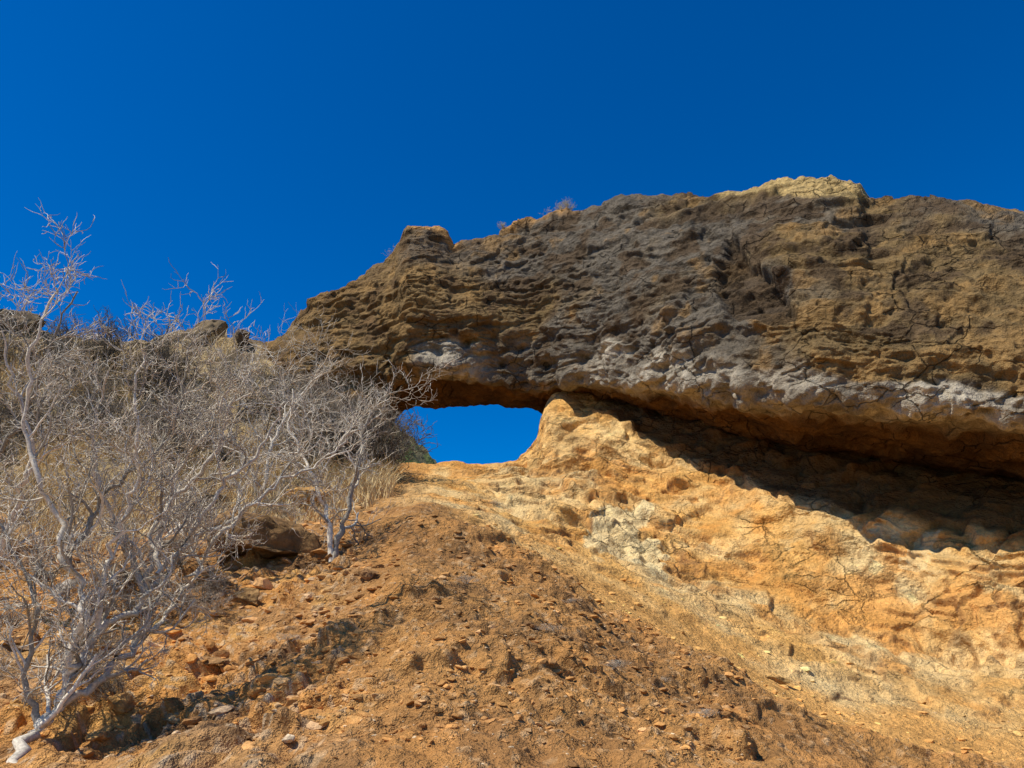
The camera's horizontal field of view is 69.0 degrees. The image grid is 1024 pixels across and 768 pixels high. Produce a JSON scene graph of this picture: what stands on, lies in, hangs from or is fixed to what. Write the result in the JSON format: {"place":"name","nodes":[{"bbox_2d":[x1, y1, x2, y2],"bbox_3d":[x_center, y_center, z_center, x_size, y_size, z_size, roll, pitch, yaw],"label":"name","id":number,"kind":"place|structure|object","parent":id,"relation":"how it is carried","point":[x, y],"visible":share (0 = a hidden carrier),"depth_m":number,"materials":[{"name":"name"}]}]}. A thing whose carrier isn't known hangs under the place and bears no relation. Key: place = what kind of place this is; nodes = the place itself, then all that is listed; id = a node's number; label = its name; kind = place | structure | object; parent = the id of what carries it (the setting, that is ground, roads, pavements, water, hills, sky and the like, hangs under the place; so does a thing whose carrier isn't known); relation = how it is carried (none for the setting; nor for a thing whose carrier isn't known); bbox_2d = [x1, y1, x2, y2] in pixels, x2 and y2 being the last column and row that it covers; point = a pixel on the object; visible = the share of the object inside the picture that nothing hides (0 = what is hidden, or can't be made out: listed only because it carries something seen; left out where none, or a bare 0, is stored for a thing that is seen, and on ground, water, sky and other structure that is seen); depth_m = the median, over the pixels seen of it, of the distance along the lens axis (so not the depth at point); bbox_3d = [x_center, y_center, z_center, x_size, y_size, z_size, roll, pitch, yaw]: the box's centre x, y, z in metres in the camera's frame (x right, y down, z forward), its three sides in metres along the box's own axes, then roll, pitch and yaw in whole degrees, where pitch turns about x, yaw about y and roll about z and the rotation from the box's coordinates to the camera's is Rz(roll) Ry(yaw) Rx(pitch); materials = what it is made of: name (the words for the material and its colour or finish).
{"place":"outdoors","nodes":[
{"label":"outdoors","id":0,"kind":"place"},
{"bbox_2d":[381,424,436,463],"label":"distant hill","id":1,"kind":"structure","parent":0,"point":[426,458],"depth_m":79.22,"materials":[{"name":"green plant"}]},
{"bbox_2d":[0,330,1023,767],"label":"hillside","id":2,"kind":"structure","parent":0,"point":[872,566],"depth_m":8.75,"materials":[{"name":"brown stone"}]},
{"bbox_2d":[0,309,44,332],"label":"rock outcrop","id":3,"kind":"object","parent":2,"relation":"on","point":[30,321],"visible":0.39,"depth_m":25.86,"materials":[{"name":"stone"}]},
{"bbox_2d":[0,236,114,569],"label":"bare shrub","id":4,"kind":"object","parent":2,"relation":"on","point":[11,431],"visible":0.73,"depth_m":6.82,"materials":[{"name":"grey plant"}]},
{"bbox_2d":[53,579,76,601],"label":"boulder","id":5,"kind":"object","parent":2,"relation":"on","point":[63,582],"visible":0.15,"depth_m":7.89,"materials":[{"name":"stone"}]},
{"bbox_2d":[85,730,110,740],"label":"boulder","id":6,"kind":"object","parent":2,"relation":"on","point":[100,735],"visible":1,"depth_m":4.34,"materials":[{"name":"stone"}]},
{"bbox_2d":[107,692,137,712],"bbox_3d":[-2.508,2.044,4.785,0.164,0.118,0.260,0,-20,0],"label":"boulder","id":7,"kind":"object","parent":2,"relation":"on","point":[123,702],"visible":0.99,"depth_m":4.73,"materials":[{"name":"stone"}]},
{"bbox_2d":[163,712,179,723],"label":"boulder","id":8,"kind":"object","parent":2,"relation":"on","point":[171,718],"visible":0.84,"depth_m":4.72,"materials":[{"name":"stone"}]},
{"bbox_2d":[150,481,208,505],"bbox_3d":[-5.601,1.900,12.554,0.990,0.552,0.493,0,-20,0],"label":"boulder","id":9,"kind":"object","parent":2,"relation":"on","point":[179,494],"visible":0.12,"depth_m":12.39,"materials":[{"name":"stone"}]},
{"bbox_2d":[0,478,389,712],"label":"dead brush","id":10,"kind":"object","parent":2,"relation":"on","point":[114,685],"visible":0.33,"depth_m":7.20,"materials":[{"name":"grey plant"}]},
{"bbox_2d":[30,322,366,593],"bbox_3d":[-3.202,0.730,7.902,3.203,2.973,1.838,-3,-20,9],"label":"bare shrub","id":11,"kind":"object","parent":2,"relation":"on","point":[113,519],"visible":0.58,"depth_m":7.72,"materials":[{"name":"grey plant"}]},
{"bbox_2d":[0,199,398,762],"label":"bare shrub","id":12,"kind":"object","parent":2,"relation":"on","point":[65,696],"visible":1,"depth_m":4.84,"materials":[{"name":"grey plant"}]},
{"bbox_2d":[177,494,229,521],"bbox_3d":[-4.934,2.061,11.958,0.822,0.543,0.858,10,-22,-26],"label":"boulder","id":13,"kind":"object","parent":2,"relation":"on","point":[221,497],"visible":0.17,"depth_m":11.70,"materials":[{"name":"stone"}]},
{"bbox_2d":[179,319,227,346],"bbox_3d":[-11.011,-1.508,26.227,1.839,1.619,1.097,0,-20,0],"label":"rock outcrop","id":14,"kind":"object","parent":2,"relation":"on","point":[211,324],"visible":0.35,"depth_m":26.18,"materials":[{"name":"stone"}]},
{"bbox_2d":[0,324,415,558],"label":"dry grass","id":15,"kind":"structure","parent":2,"relation":"on","point":[386,483],"depth_m":12.80,"materials":[{"name":"plant"}]},
{"bbox_2d":[201,656,229,664],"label":"boulder","id":16,"kind":"object","parent":2,"relation":"on","point":[213,660],"visible":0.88,"depth_m":5.50,"materials":[{"name":"stone"}]},
{"bbox_2d":[194,467,242,491],"bbox_3d":[-5.248,1.721,13.333,0.956,0.560,0.532,0,-20,0],"label":"boulder","id":17,"kind":"object","parent":2,"relation":"on","point":[206,471],"visible":0.14,"depth_m":13.27,"materials":[{"name":"stone"}]},
{"bbox_2d":[0,305,438,479],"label":"bare thicket","id":18,"kind":"object","parent":2,"relation":"on","point":[392,445],"visible":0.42,"depth_m":16.80,"materials":[{"name":"grey plant"}]},
{"bbox_2d":[234,329,249,347],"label":"rock outcrop","id":19,"kind":"object","parent":2,"relation":"on","point":[239,337],"visible":0.69,"depth_m":25.32,"materials":[{"name":"stone"}]},
{"bbox_2d":[230,588,259,606],"bbox_3d":[-2.532,2.025,7.055,0.292,0.188,0.114,0,-20,0],"label":"boulder","id":20,"kind":"object","parent":2,"relation":"on","point":[249,596],"visible":0.94,"depth_m":7.03,"materials":[{"name":"stone"}]},
{"bbox_2d":[207,508,319,558],"bbox_3d":[-2.784,1.715,8.408,1.250,0.607,0.915,5,-21,-14],"label":"boulder","id":21,"kind":"object","parent":2,"relation":"on","point":[282,541],"visible":0.64,"depth_m":8.17,"materials":[{"name":"stone"}]},
{"bbox_2d":[183,302,374,495],"bbox_3d":[-4.029,0.349,13.278,3.409,3.678,1.965,-10,-22,25],"label":"bare shrub","id":22,"kind":"object","parent":2,"relation":"on","point":[272,445],"visible":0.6,"depth_m":13.00,"materials":[{"name":"grey plant"}]},
{"bbox_2d":[282,734,294,742],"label":"boulder","id":23,"kind":"object","parent":2,"relation":"on","point":[288,738],"visible":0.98,"depth_m":3.64,"materials":[{"name":"stone"}]},
{"bbox_2d":[280,632,307,641],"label":"dead twigs","id":24,"kind":"object","parent":2,"relation":"on","point":[284,638],"visible":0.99,"depth_m":5.60,"materials":[{"name":"brown plant"}]},
{"bbox_2d":[284,487,332,506],"bbox_3d":[-3.132,1.771,11.504,0.705,0.348,0.383,-6,-21,17],"label":"boulder","id":25,"kind":"object","parent":2,"relation":"on","point":[302,495],"visible":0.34,"depth_m":11.40,"materials":[{"name":"stone"}]},
{"bbox_2d":[238,346,464,561],"bbox_3d":[-1.865,0.757,8.498,2.458,2.592,1.224,7,-21,-18],"label":"bare shrub","id":26,"kind":"object","parent":2,"relation":"on","point":[333,548],"visible":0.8,"depth_m":8.38,"materials":[{"name":"grey plant"}]},
{"bbox_2d":[356,568,378,580],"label":"boulder","id":27,"kind":"object","parent":2,"relation":"on","point":[367,574],"visible":1,"depth_m":6.42,"materials":[{"name":"stone"}]},
{"bbox_2d":[454,572,484,583],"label":"dead twigs","id":28,"kind":"object","parent":2,"relation":"on","point":[469,579],"visible":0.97,"depth_m":6.40,"materials":[{"name":"brown plant"}]},
{"bbox_2d":[0,506,1023,767],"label":"loose stones","id":29,"kind":"object","parent":2,"relation":"on","point":[256,692],"visible":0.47,"depth_m":5.39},
{"bbox_2d":[535,623,564,632],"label":"dead twigs","id":30,"kind":"object","parent":2,"relation":"on","point":[553,626],"visible":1,"depth_m":5.69,"materials":[{"name":"brown plant"}]},
{"bbox_2d":[561,598,578,602],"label":"dead twigs","id":31,"kind":"object","parent":2,"relation":"on","point":[571,600],"visible":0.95,"depth_m":6.92,"materials":[{"name":"brown plant"}]},
{"bbox_2d":[600,659,630,668],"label":"dead twigs","id":32,"kind":"object","parent":2,"relation":"on","point":[616,664],"visible":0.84,"depth_m":5.48,"materials":[{"name":"grey plant"}]},
{"bbox_2d":[261,175,1023,479],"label":"rock arch","id":33,"kind":"object","parent":2,"relation":"on","point":[830,313],"visible":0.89,"depth_m":16.62,"materials":[{"name":"brown stone"}]},
{"bbox_2d":[497,221,506,228],"bbox_3d":[-0.313,-5.107,23.974,0.410,0.348,0.390,0,-20,0],"label":"dry bush","id":34,"kind":"object","parent":33,"relation":"on","point":[501,224],"visible":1,"depth_m":23.96,"materials":[{"name":"grey plant"}]},
{"bbox_2d":[539,201,567,214],"bbox_3d":[1.422,-5.567,23.612,0.885,0.541,0.870,14,-24,-34],"label":"dry bush","id":35,"kind":"object","parent":33,"relation":"on","point":[555,207],"visible":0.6,"depth_m":23.64,"materials":[{"name":"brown plant"}]},
{"bbox_2d":[561,198,574,209],"bbox_3d":[1.752,-5.686,23.470,0.473,0.522,0.730,-9,-22,23],"label":"dry bush","id":36,"kind":"object","parent":33,"relation":"on","point":[567,204],"visible":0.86,"depth_m":23.48,"materials":[{"name":"grey plant"}]},
{"bbox_2d":[689,708,719,717],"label":"dead twigs","id":37,"kind":"object","parent":2,"relation":"on","point":[706,711],"visible":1,"depth_m":5.15,"materials":[{"name":"grey plant"}]},
{"bbox_2d":[765,675,792,683],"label":"boulder","id":38,"kind":"object","parent":2,"relation":"on","point":[779,680],"visible":0.69,"depth_m":8.62,"materials":[{"name":"stone"}]},
{"bbox_2d":[0,0,1023,463],"label":"sky","id":39,"kind":"structure","parent":0,"point":[284,147],"materials":[{"name":"blue"}]}
]}

